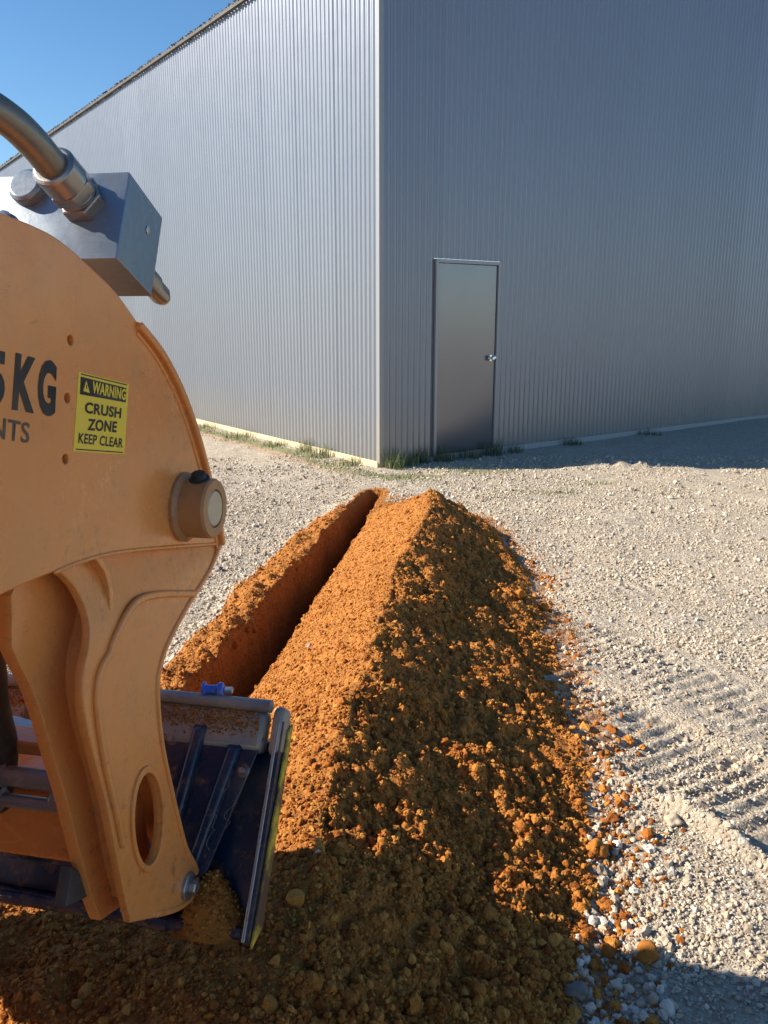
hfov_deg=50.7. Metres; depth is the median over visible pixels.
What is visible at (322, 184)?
metal shed
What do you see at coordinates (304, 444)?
weed tuft
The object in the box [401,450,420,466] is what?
weed tuft
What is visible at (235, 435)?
weed tuft
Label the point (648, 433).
weed tuft
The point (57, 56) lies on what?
sky
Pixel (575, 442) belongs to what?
weed tuft
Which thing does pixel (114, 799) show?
compact loader
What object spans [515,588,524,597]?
soil lump
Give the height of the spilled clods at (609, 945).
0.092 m
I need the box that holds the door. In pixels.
[429,259,501,457]
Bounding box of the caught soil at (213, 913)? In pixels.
[170,869,245,947]
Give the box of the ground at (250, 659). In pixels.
[0,417,767,1023]
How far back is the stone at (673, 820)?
2.42 m
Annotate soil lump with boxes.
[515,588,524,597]
[538,602,548,611]
[587,838,608,858]
[636,940,658,964]
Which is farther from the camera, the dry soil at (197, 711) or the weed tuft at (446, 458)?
the weed tuft at (446, 458)
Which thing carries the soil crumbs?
on the ground at (250, 659)
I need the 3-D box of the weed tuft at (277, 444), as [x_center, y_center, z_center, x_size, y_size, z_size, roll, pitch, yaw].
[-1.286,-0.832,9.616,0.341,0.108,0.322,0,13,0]
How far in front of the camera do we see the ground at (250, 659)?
3.23 m
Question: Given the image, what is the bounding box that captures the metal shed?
[0,0,767,467]
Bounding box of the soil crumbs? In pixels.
[0,487,597,1023]
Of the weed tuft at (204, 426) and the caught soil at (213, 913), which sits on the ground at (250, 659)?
the weed tuft at (204, 426)
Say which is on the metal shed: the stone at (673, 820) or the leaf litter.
the leaf litter
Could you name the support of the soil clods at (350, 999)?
on the ground at (250, 659)
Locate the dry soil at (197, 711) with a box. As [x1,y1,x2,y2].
[8,686,259,744]
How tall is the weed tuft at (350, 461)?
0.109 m
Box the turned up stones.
[163,573,689,1023]
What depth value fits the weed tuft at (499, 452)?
8.97 m
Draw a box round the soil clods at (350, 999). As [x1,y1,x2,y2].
[0,491,598,1023]
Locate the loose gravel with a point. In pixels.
(711, 933)
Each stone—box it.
[215,566,222,571]
[564,980,588,1001]
[663,813,682,826]
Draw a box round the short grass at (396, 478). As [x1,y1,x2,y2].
[198,424,621,495]
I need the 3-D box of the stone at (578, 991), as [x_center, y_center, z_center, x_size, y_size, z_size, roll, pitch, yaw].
[0.423,1.060,1.793,0.057,0.038,0.044,2,13,9]
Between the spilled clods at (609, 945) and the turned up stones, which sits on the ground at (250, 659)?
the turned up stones
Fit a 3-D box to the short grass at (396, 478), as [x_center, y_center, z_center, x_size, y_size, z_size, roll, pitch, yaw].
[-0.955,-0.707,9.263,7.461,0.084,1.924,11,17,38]
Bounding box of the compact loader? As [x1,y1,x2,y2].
[0,93,292,948]
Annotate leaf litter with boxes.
[4,0,237,163]
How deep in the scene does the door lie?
8.61 m
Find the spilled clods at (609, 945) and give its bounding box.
[292,491,697,1023]
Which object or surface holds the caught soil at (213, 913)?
in the compact loader
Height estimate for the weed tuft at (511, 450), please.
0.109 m
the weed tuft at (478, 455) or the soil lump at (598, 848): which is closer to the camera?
the soil lump at (598, 848)
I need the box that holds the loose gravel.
[7,455,767,1023]
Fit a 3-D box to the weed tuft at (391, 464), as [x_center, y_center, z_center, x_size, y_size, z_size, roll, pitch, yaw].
[0.088,-0.548,8.167,0.315,0.227,0.318,0,13,0]
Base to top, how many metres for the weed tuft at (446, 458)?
0.200 m
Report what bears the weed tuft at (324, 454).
on the ground at (250, 659)
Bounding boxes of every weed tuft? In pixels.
[197,419,218,429]
[225,429,253,438]
[262,437,288,446]
[294,437,312,451]
[307,443,333,457]
[339,455,361,466]
[380,446,407,469]
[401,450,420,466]
[412,447,431,463]
[431,444,455,462]
[454,446,482,459]
[480,438,505,455]
[506,443,523,453]
[564,436,582,445]
[637,428,662,435]
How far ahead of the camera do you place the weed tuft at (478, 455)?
8.78 m
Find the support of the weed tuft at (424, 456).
on the ground at (250, 659)
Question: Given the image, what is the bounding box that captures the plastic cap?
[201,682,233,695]
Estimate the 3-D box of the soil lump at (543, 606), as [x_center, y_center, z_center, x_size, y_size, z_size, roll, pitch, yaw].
[0.831,0.499,4.228,0.063,0.059,0.054,-2,13,-9]
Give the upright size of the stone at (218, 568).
0.044 m
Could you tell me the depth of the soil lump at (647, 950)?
1.90 m

